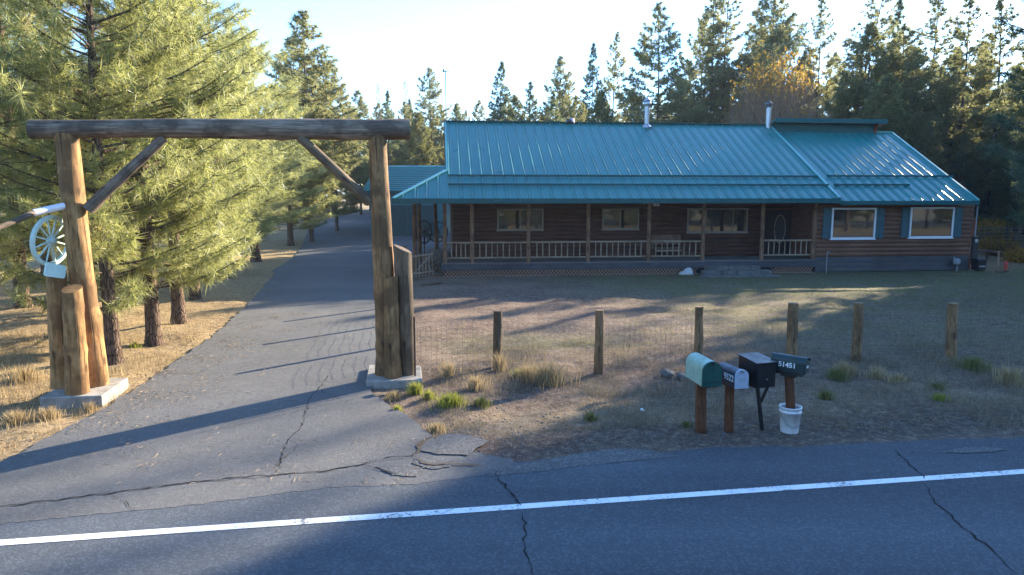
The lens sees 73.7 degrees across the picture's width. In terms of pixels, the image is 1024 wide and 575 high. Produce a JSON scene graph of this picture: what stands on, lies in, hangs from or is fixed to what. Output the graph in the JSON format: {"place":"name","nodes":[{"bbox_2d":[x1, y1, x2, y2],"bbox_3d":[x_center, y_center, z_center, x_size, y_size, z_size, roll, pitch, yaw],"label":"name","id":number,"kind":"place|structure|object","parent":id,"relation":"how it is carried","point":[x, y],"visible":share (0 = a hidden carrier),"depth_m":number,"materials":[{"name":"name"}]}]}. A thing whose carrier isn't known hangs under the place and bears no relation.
{"place":"outdoors","nodes":[
{"label":"outdoors","id":0,"kind":"place"},
{"bbox_2d":[0,271,434,505],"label":"driveway","id":1,"kind":"structure","parent":0,"point":[360,413],"depth_m":10.25,"materials":[{"name":"asphalt"}]},
{"bbox_2d":[0,451,512,523],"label":"road apron","id":2,"kind":"object","parent":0,"point":[176,495],"visible":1,"depth_m":7.73,"materials":[{"name":"asphalt"}]},
{"bbox_2d":[3,455,413,505],"bbox_3d":[-3.524,2.241,7.835,4.865,0.001,0.214,-3,8,-19],"label":"pavement crack","id":3,"kind":"object","parent":2,"relation":"on","point":[203,480],"visible":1,"depth_m":7.87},
{"bbox_2d":[377,464,422,475],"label":"apron slab","id":4,"kind":"structure","parent":2,"relation":"on","point":[405,469],"depth_m":8.21,"materials":[{"name":"concrete"}]},
{"bbox_2d":[412,456,453,468],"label":"apron slab","id":5,"kind":"structure","parent":2,"relation":"on","point":[435,460],"depth_m":8.46,"materials":[{"name":"concrete"}]},
{"bbox_2d":[422,434,488,454],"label":"apron slab","id":6,"kind":"structure","parent":2,"relation":"on","point":[464,444],"depth_m":9.03,"materials":[{"name":"concrete"}]},
{"bbox_2d":[0,436,1023,574],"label":"road","id":7,"kind":"structure","parent":0,"point":[906,528],"depth_m":6.84,"materials":[{"name":"asphalt"}]},
{"bbox_2d":[0,469,1023,544],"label":"road edge line","id":8,"kind":"object","parent":7,"relation":"on","point":[424,512],"visible":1,"depth_m":7.20,"materials":[{"name":"white paint"}]},
{"bbox_2d":[489,448,676,475],"bbox_3d":[0.860,2.152,8.551,2.512,0.001,0.474,-2,8,-15],"label":"shoulder patch","id":9,"kind":"object","parent":7,"relation":"on","point":[605,456],"visible":1,"depth_m":8.54,"materials":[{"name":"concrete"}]},
{"bbox_2d":[943,446,1006,452],"bbox_3d":[5.978,2.106,8.865,0.941,0.001,0.202,-1,8,-7],"label":"shoulder patch","id":10,"kind":"object","parent":7,"relation":"on","point":[973,449],"visible":1,"depth_m":8.87,"materials":[{"name":"asphalt"}]},
{"bbox_2d":[0,197,1023,461],"bbox_3d":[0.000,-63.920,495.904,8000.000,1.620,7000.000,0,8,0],"label":"ground","id":11,"kind":"structure","parent":0,"point":[448,299],"depth_m":15.51,"materials":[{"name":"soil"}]},
{"bbox_2d":[0,407,40,429],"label":"grass clump","id":12,"kind":"object","parent":11,"relation":"on","point":[11,418],"visible":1,"depth_m":9.94,"materials":[{"name":"plant"}]},
{"bbox_2d":[0,363,49,385],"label":"grass clump","id":13,"kind":"object","parent":11,"relation":"on","point":[23,374],"visible":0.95,"depth_m":11.94,"materials":[{"name":"plant"}]},
{"bbox_2d":[0,0,76,288],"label":"ponderosa pine","id":14,"kind":"object","parent":11,"relation":"on","point":[4,235],"visible":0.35,"depth_m":13.81,"materials":[{"name":"green plant"}]},
{"bbox_2d":[30,403,73,423],"bbox_3d":[-6.893,1.859,10.175,0.628,0.237,0.621,-5,9,-31],"label":"grass clump","id":15,"kind":"object","parent":11,"relation":"on","point":[47,414],"visible":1,"depth_m":10.16,"materials":[{"name":"plant"}]},
{"bbox_2d":[0,5,116,278],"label":"ponderosa pine","id":16,"kind":"object","parent":11,"relation":"on","point":[43,257],"visible":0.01,"depth_m":26.77,"materials":[{"name":"green plant"}]},
{"bbox_2d":[0,0,127,307],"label":"ponderosa pine","id":17,"kind":"object","parent":11,"relation":"on","point":[27,255],"visible":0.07,"depth_m":19.94,"materials":[{"name":"green plant"}]},
{"bbox_2d":[39,378,128,409],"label":"concrete plinth","id":18,"kind":"structure","parent":11,"relation":"on","point":[100,396],"depth_m":10.77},
{"bbox_2d":[0,0,238,364],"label":"ponderosa pine","id":19,"kind":"object","parent":11,"relation":"on","point":[104,248],"visible":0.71,"depth_m":12.81,"materials":[{"name":"green plant"}]},
{"bbox_2d":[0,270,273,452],"bbox_3d":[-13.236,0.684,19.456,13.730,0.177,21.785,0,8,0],"label":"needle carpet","id":20,"kind":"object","parent":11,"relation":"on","point":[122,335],"visible":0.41,"depth_m":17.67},
{"bbox_2d":[0,261,280,454],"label":"straw grass","id":21,"kind":"structure","parent":11,"relation":"on","point":[33,352],"depth_m":13.65,"materials":[{"name":"plant"}]},
{"bbox_2d":[0,0,287,346],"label":"ponderosa pine","id":22,"kind":"object","parent":11,"relation":"on","point":[153,328],"visible":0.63,"depth_m":14.48,"materials":[{"name":"green plant"}]},
{"bbox_2d":[26,0,281,324],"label":"ponderosa pine","id":23,"kind":"object","parent":11,"relation":"on","point":[178,312],"visible":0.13,"depth_m":17.62,"materials":[{"name":"green plant"}]},
{"bbox_2d":[101,0,285,299],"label":"ponderosa pine","id":24,"kind":"object","parent":11,"relation":"on","point":[193,295],"visible":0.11,"depth_m":21.54,"materials":[{"name":"green plant"}]},
{"bbox_2d":[108,0,321,278],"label":"ponderosa pine","id":25,"kind":"object","parent":11,"relation":"on","point":[275,156],"visible":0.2,"depth_m":26.45,"materials":[{"name":"green plant"}]},
{"bbox_2d":[207,37,327,261],"bbox_3d":[-12.838,-6.784,33.555,8.202,11.178,8.289,-1,8,-4],"label":"ponderosa pine","id":26,"kind":"object","parent":11,"relation":"on","point":[256,257],"visible":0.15,"depth_m":33.90,"materials":[{"name":"green plant"}]},
{"bbox_2d":[259,98,344,245],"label":"ponderosa pine","id":27,"kind":"object","parent":11,"relation":"on","point":[309,222],"visible":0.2,"depth_m":41.60,"materials":[{"name":"green plant"}]},
{"bbox_2d":[253,8,368,241],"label":"pine tree","id":28,"kind":"object","parent":11,"relation":"on","point":[314,71],"visible":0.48,"depth_m":42.24,"materials":[{"name":"plant"}]},
{"bbox_2d":[309,61,369,230],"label":"pine tree","id":29,"kind":"object","parent":11,"relation":"on","point":[356,172],"visible":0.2,"depth_m":49.14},
{"bbox_2d":[274,209,450,269],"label":"driveway court","id":30,"kind":"object","parent":11,"relation":"on","point":[347,245],"visible":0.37,"depth_m":41.65,"materials":[{"name":"asphalt"}]},
{"bbox_2d":[338,90,387,214],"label":"pine tree","id":31,"kind":"object","parent":11,"relation":"on","point":[360,102],"visible":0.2,"depth_m":64.18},
{"bbox_2d":[364,90,403,186],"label":"fir tree","id":32,"kind":"object","parent":11,"relation":"on","point":[387,114],"visible":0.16,"depth_m":64.33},
{"bbox_2d":[366,365,422,388],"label":"concrete plinth","id":33,"kind":"structure","parent":11,"relation":"on","point":[373,380],"depth_m":11.89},
{"bbox_2d":[0,118,413,395],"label":"log gate","id":34,"kind":"structure","parent":33,"relation":"on","point":[78,359],"depth_m":11.11,"materials":[{"name":"wood"}]},
{"bbox_2d":[44,263,66,277],"bbox_3d":[-7.213,-0.265,10.780,0.026,0.210,0.330,3,-6,22],"label":"name plaque","id":35,"kind":"object","parent":34,"relation":"attached to","point":[54,270],"visible":1,"depth_m":10.77,"materials":[{"name":"blue paint"}]},
{"bbox_3d":[-7.351,-0.754,10.886,0.023,1.023,0.089,0,8,0],"label":"hook","id":36,"kind":"object","parent":34,"relation":"hanging from","visible":0},
{"bbox_2d":[29,215,65,264],"bbox_3d":[-7.356,-0.747,10.897,0.130,0.810,0.810,8,8,5],"label":"wagon wheel","id":37,"kind":"object","parent":36,"relation":"hanging from","point":[51,241],"visible":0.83,"depth_m":10.81,"materials":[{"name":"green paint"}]},
{"bbox_2d":[364,166,450,235],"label":"carport","id":38,"kind":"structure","parent":11,"relation":"on","point":[402,178],"depth_m":46.85,"materials":[{"name":"teal metal"}]},
{"bbox_2d":[390,205,407,235],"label":"door","id":39,"kind":"structure","parent":38,"relation":"in","point":[398,212],"depth_m":46.76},
{"bbox_2d":[408,205,433,235],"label":"door","id":40,"kind":"structure","parent":38,"relation":"in","point":[427,211],"depth_m":46.73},
{"bbox_2d":[392,112,438,165],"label":"pine tree","id":41,"kind":"object","parent":11,"relation":"on","point":[410,158],"visible":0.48,"depth_m":60.30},
{"bbox_2d":[412,252,433,277],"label":"garden gate","id":42,"kind":"structure","parent":11,"relation":"on","point":[415,273],"depth_m":27.54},
{"bbox_2d":[405,66,453,165],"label":"pine tree","id":43,"kind":"object","parent":11,"relation":"on","point":[431,114],"visible":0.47,"depth_m":63.92,"materials":[{"name":"plant"}]},
{"bbox_2d":[421,421,454,436],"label":"grass clump","id":44,"kind":"object","parent":11,"relation":"on","point":[436,427],"visible":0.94,"depth_m":9.68,"materials":[{"name":"plant"}]},
{"bbox_2d":[435,359,461,378],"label":"grass clump","id":45,"kind":"object","parent":11,"relation":"on","point":[448,370],"visible":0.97,"depth_m":12.52,"materials":[{"name":"plant"}]},
{"bbox_2d":[428,391,472,411],"bbox_3d":[-0.887,1.745,10.732,0.866,0.252,0.799,0,8,0],"label":"grass clump","id":46,"kind":"object","parent":11,"relation":"on","point":[450,400],"visible":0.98,"depth_m":10.69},
{"bbox_2d":[458,370,491,392],"bbox_3d":[-0.644,1.585,11.717,0.635,0.362,0.590,0,8,0],"label":"grass clump","id":47,"kind":"object","parent":11,"relation":"on","point":[472,381],"visible":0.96,"depth_m":11.67,"materials":[{"name":"plant"}]},
{"bbox_2d":[485,61,517,120],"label":"fir tree","id":48,"kind":"object","parent":11,"relation":"on","point":[497,116],"visible":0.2,"depth_m":57.98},
{"bbox_2d":[0,285,1023,485],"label":"fallen needles","id":49,"kind":"object","parent":11,"relation":"on","point":[119,376],"visible":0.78,"depth_m":10.46,"materials":[{"name":"plant"}]},
{"bbox_2d":[504,94,528,120],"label":"pine tree","id":50,"kind":"object","parent":11,"relation":"on","point":[515,103],"visible":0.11,"depth_m":63.91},
{"bbox_2d":[518,80,541,120],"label":"pine tree","id":51,"kind":"object","parent":11,"relation":"on","point":[529,105],"visible":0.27,"depth_m":62.13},
{"bbox_2d":[525,358,580,390],"bbox_3d":[0.632,1.486,12.099,0.993,0.519,1.058,-6,10,-37],"label":"grass clump","id":52,"kind":"object","parent":11,"relation":"on","point":[544,372],"visible":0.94,"depth_m":12.01,"materials":[{"name":"plant"}]},
{"bbox_2d":[531,54,577,121],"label":"pine tree","id":53,"kind":"object","parent":11,"relation":"on","point":[564,98],"visible":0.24,"depth_m":63.69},
{"bbox_2d":[547,91,562,121],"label":"fir tree","id":54,"kind":"object","parent":11,"relation":"on","point":[552,105],"visible":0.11,"depth_m":60.26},
{"bbox_2d":[565,94,587,121],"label":"pine tree","id":55,"kind":"object","parent":11,"relation":"on","point":[581,113],"visible":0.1,"depth_m":56.23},
{"bbox_2d":[575,42,604,121],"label":"fir tree","id":56,"kind":"object","parent":11,"relation":"on","point":[589,79],"visible":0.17,"depth_m":59.82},
{"bbox_2d":[584,88,615,121],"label":"pine tree","id":57,"kind":"object","parent":11,"relation":"on","point":[603,115],"visible":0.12,"depth_m":50.44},
{"bbox_2d":[600,31,627,121],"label":"pine tree","id":58,"kind":"object","parent":11,"relation":"on","point":[614,75],"visible":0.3,"depth_m":61.65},
{"bbox_2d":[611,0,710,122],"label":"pine tree","id":59,"kind":"object","parent":11,"relation":"on","point":[635,98],"visible":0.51,"depth_m":51.90,"materials":[{"name":"plant"}]},
{"bbox_2d":[391,96,979,276],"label":"ranch house","id":60,"kind":"structure","parent":11,"relation":"on","point":[570,196],"depth_m":30.11,"materials":[{"name":"teal metal"}]},
{"bbox_2d":[496,209,543,230],"bbox_3d":[0.373,-2.994,30.231,2.138,0.984,0.110,-1,8,-6],"label":"window","id":61,"kind":"structure","parent":60,"relation":"in","point":[507,219],"depth_m":30.22,"materials":[{"name":"clear glass"}]},
{"bbox_2d":[602,208,639,229],"bbox_3d":[4.881,-3.061,30.692,1.777,0.972,0.110,-1,8,-6],"label":"window","id":62,"kind":"structure","parent":60,"relation":"in","point":[612,219],"depth_m":30.69,"materials":[{"name":"clear glass"}]},
{"bbox_2d":[651,235,683,257],"bbox_3d":[6.948,-1.845,30.528,1.361,1.000,0.520,-1,8,-6],"label":"porch bench","id":63,"kind":"object","parent":60,"relation":"on","point":[665,237],"visible":0.84,"depth_m":30.66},
{"bbox_2d":[686,208,747,233],"bbox_3d":[9.380,-3.041,31.163,2.933,1.138,0.110,-1,8,-6],"label":"window","id":64,"kind":"structure","parent":60,"relation":"in","point":[718,220],"depth_m":31.16,"materials":[{"name":"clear glass"}]},
{"bbox_2d":[764,208,791,253],"bbox_3d":[12.396,-2.576,31.537,1.693,2.180,0.120,-1,8,-6],"label":"door","id":65,"kind":"structure","parent":60,"relation":"in","point":[777,225],"depth_m":31.49,"materials":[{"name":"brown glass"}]},
{"bbox_2d":[829,208,876,239],"bbox_3d":[14.728,-2.743,29.448,2.101,1.374,0.110,-1,8,-6],"label":"window","id":66,"kind":"structure","parent":60,"relation":"in","point":[846,223],"depth_m":29.45,"materials":[{"name":"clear glass"}]},
{"bbox_2d":[907,207,954,238],"bbox_3d":[18.326,-2.821,29.815,2.133,1.373,0.110,-1,8,-6],"label":"window","id":67,"kind":"structure","parent":60,"relation":"in","point":[925,222],"depth_m":29.81,"materials":[{"name":"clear glass"}]},
{"bbox_2d":[969,206,978,268],"bbox_3d":[20.471,-2.202,30.181,0.300,2.800,0.190,-1,8,-6],"label":"meter box","id":68,"kind":"object","parent":60,"relation":"attached to","point":[974,246],"visible":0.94,"depth_m":30.18,"materials":[{"name":"black plastic"}]},
{"bbox_2d":[658,12,737,122],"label":"pine tree","id":69,"kind":"object","parent":11,"relation":"on","point":[689,63],"visible":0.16,"depth_m":59.46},
{"bbox_2d":[685,352,721,433],"bbox_3d":[2.674,1.536,9.571,0.282,1.149,0.605,-1,8,-9],"label":"mailbox","id":70,"kind":"object","parent":11,"relation":"on","point":[702,373],"visible":0.97,"depth_m":9.45,"materials":[{"name":"green paint"}]},
{"bbox_2d":[685,0,739,122],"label":"pine tree","id":71,"kind":"object","parent":11,"relation":"on","point":[708,27],"visible":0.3,"depth_m":55.47,"materials":[{"name":"plant"}]},
{"bbox_2d":[415,302,1023,374],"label":"wire fence","id":72,"kind":"object","parent":11,"relation":"on","point":[793,341],"visible":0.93,"depth_m":13.12,"materials":[{"name":"grey metal"}]},
{"bbox_2d":[693,0,754,122],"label":"pine tree","id":73,"kind":"object","parent":11,"relation":"on","point":[729,69],"visible":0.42,"depth_m":54.35,"materials":[{"name":"plant"}]},
{"bbox_2d":[427,285,1023,405],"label":"weed stems","id":74,"kind":"object","parent":11,"relation":"on","point":[928,377],"visible":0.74,"depth_m":13.36,"materials":[{"name":"beige plant"}]},
{"bbox_2d":[719,362,748,432],"bbox_3d":[3.067,1.595,9.587,0.227,1.029,0.546,-2,8,-14],"label":"mailbox","id":75,"kind":"object","parent":11,"relation":"on","point":[735,378],"visible":0.98,"depth_m":9.48,"materials":[{"name":"blue paint"}]},
{"bbox_2d":[447,296,1023,453],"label":"gravel","id":76,"kind":"structure","parent":11,"relation":"on","point":[964,417],"depth_m":10.24,"materials":[{"name":"gravel"}]},
{"bbox_2d":[699,265,780,277],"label":"stone steps","id":77,"kind":"structure","parent":11,"relation":"on","point":[710,271],"depth_m":28.32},
{"bbox_2d":[466,273,1023,350],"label":"lawn grass","id":78,"kind":"structure","parent":11,"relation":"on","point":[698,292],"depth_m":20.32,"materials":[{"name":"plant"}]},
{"bbox_2d":[737,352,777,429],"bbox_3d":[3.434,1.535,9.624,0.340,1.155,0.445,-2,8,-17],"label":"mailbox","id":79,"kind":"object","parent":11,"relation":"on","point":[759,368],"visible":0.91,"depth_m":9.43,"materials":[{"name":"black paint"}]},
{"bbox_2d":[715,0,822,123],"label":"pine tree","id":80,"kind":"object","parent":11,"relation":"on","point":[778,35],"visible":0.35,"depth_m":53.08,"materials":[{"name":"plant"}]},
{"bbox_2d":[732,16,820,120],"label":"round pine","id":81,"kind":"object","parent":11,"relation":"on","point":[799,32],"visible":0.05,"depth_m":59.53,"materials":[{"name":"green plant"}]},
{"bbox_2d":[716,35,839,123],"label":"autumn shrub","id":82,"kind":"object","parent":11,"relation":"on","point":[760,117],"visible":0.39,"depth_m":40.08,"materials":[{"name":"orange plant"}]},
{"bbox_2d":[779,403,801,433],"bbox_3d":[3.894,1.838,9.562,0.308,0.370,0.313,0,8,0],"label":"white bucket","id":83,"kind":"object","parent":11,"relation":"on","point":[790,422],"visible":0.94,"depth_m":9.46,"materials":[{"name":"plastic"}]},
{"bbox_2d":[771,352,810,408],"bbox_3d":[3.864,1.309,9.484,0.510,0.768,0.191,6,10,38],"label":"mailbox","id":84,"kind":"object","parent":83,"relation":"on","point":[789,368],"visible":1,"depth_m":9.43,"materials":[{"name":"green paint"}]},
{"bbox_2d":[780,50,826,117],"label":"pine tree","id":85,"kind":"object","parent":11,"relation":"on","point":[804,57],"visible":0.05,"depth_m":57.62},
{"bbox_2d":[796,0,842,118],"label":"pine tree","id":86,"kind":"object","parent":11,"relation":"on","point":[819,33],"visible":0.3,"depth_m":57.67,"materials":[{"name":"plant"}]},
{"bbox_2d":[820,363,853,382],"bbox_3d":[5.873,1.524,12.379,0.659,0.304,0.620,-5,9,-34],"label":"grass clump","id":87,"kind":"object","parent":11,"relation":"on","point":[833,374],"visible":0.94,"depth_m":12.29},
{"bbox_2d":[829,358,864,378],"bbox_3d":[6.221,1.485,12.751,0.714,0.346,0.678,-6,10,-38],"label":"grass clump","id":88,"kind":"object","parent":11,"relation":"on","point":[846,366],"visible":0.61,"depth_m":12.70,"materials":[{"name":"plant"}]},
{"bbox_2d":[820,0,899,114],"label":"pine tree","id":89,"kind":"object","parent":11,"relation":"on","point":[845,43],"visible":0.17,"depth_m":53.45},
{"bbox_2d":[822,19,909,131],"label":"pine tree","id":90,"kind":"object","parent":11,"relation":"on","point":[869,40],"visible":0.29,"depth_m":49.92,"materials":[{"name":"plant"}]},
{"bbox_2d":[853,72,935,159],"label":"pine tree","id":91,"kind":"object","parent":11,"relation":"on","point":[888,81],"visible":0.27,"depth_m":46.26,"materials":[{"name":"plant"}]},
{"bbox_2d":[852,34,940,138],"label":"pine tree","id":92,"kind":"object","parent":11,"relation":"on","point":[887,55],"visible":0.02,"depth_m":51.36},
{"bbox_2d":[885,0,911,60],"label":"fir tree","id":93,"kind":"object","parent":11,"relation":"on","point":[897,13],"visible":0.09,"depth_m":59.11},
{"bbox_2d":[844,21,954,154],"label":"pine tree","id":94,"kind":"object","parent":11,"relation":"on","point":[899,65],"visible":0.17,"depth_m":49.34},
{"bbox_2d":[888,49,949,167],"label":"pine tree","id":95,"kind":"object","parent":11,"relation":"on","point":[914,94],"visible":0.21,"depth_m":47.74,"materials":[{"name":"plant"}]},
{"bbox_2d":[912,120,950,173],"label":"pine tree","id":96,"kind":"object","parent":11,"relation":"on","point":[938,151],"visible":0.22,"depth_m":44.85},
{"bbox_2d":[905,0,966,166],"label":"pine tree","id":97,"kind":"object","parent":11,"relation":"on","point":[941,9],"visible":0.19,"depth_m":49.55,"materials":[{"name":"plant"}]},
{"bbox_2d":[922,51,991,188],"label":"pine tree","id":98,"kind":"object","parent":11,"relation":"on","point":[979,133],"visible":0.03,"depth_m":53.70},
{"bbox_2d":[933,46,983,206],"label":"fir tree","id":99,"kind":"object","parent":11,"relation":"on","point":[952,70],"visible":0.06,"depth_m":51.20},
{"bbox_2d":[928,0,997,187],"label":"pine tree","id":100,"kind":"object","parent":11,"relation":"on","point":[957,134],"visible":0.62,"depth_m":47.89,"materials":[{"name":"plant"}]},
{"bbox_2d":[948,133,984,224],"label":"fir tree","id":101,"kind":"object","parent":11,"relation":"on","point":[966,168],"visible":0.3,"depth_m":46.01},
{"bbox_2d":[939,353,999,374],"bbox_3d":[8.714,1.402,13.049,0.931,0.322,0.992,-7,10,-40],"label":"grass clump","id":102,"kind":"object","parent":11,"relation":"on","point":[972,362],"visible":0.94,"depth_m":12.95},
{"bbox_2d":[952,0,1023,219],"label":"pine tree","id":103,"kind":"object","parent":11,"relation":"on","point":[1000,46],"visible":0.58,"depth_m":46.45,"materials":[{"name":"plant"}]},
{"bbox_2d":[972,39,1006,181],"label":"pine tree","id":104,"kind":"object","parent":11,"relation":"on","point":[992,49],"visible":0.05,"depth_m":55.78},
{"bbox_2d":[969,117,1015,224],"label":"fir tree","id":105,"kind":"object","parent":11,"relation":"on","point":[982,206],"visible":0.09,"depth_m":49.40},
{"bbox_2d":[976,214,1013,241],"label":"yellow shrub","id":106,"kind":"object","parent":11,"relation":"on","point":[983,223],"visible":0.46,"depth_m":43.20,"materials":[{"name":"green plant"}]},
{"bbox_2d":[970,0,1023,229],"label":"ponderosa pine","id":107,"kind":"object","parent":11,"relation":"on","point":[1015,157],"visible":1,"depth_m":20.67,"materials":[{"name":"green plant"}]},
{"bbox_2d":[974,96,1023,241],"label":"pine tree","id":108,"kind":"object","parent":11,"relation":"on","point":[1000,195],"visible":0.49,"depth_m":46.30,"materials":[{"name":"plant"}]},
{"bbox_2d":[978,232,1019,255],"bbox_3d":[26.946,-2.384,38.070,2.191,1.454,2.171,0,8,0],"label":"autumn shrub","id":109,"kind":"object","parent":11,"relation":"on","point":[987,243],"visible":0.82,"depth_m":37.74,"materials":[{"name":"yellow plant"}]},
{"bbox_2d":[978,360,1023,386],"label":"grass clump","id":110,"kind":"object","parent":11,"relation":"on","point":[1005,373],"visible":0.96,"depth_m":12.05,"materials":[{"name":"plant"}]},
{"bbox_2d":[989,41,1023,214],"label":"pine tree","id":111,"kind":"object","parent":11,"relation":"on","point":[1019,107],"visible":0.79,"depth_m":34.37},
{"bbox_2d":[1000,245,1023,262],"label":"yellow shrub","id":112,"kind":"object","parent":11,"relation":"on","point":[1011,256],"visible":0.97,"depth_m":33.92,"materials":[{"name":"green plant"}]},
{"bbox_2d":[6,0,1023,191],"label":"sky","id":113,"kind":"structure","parent":0,"point":[387,43],"materials":[{"name":"white"}]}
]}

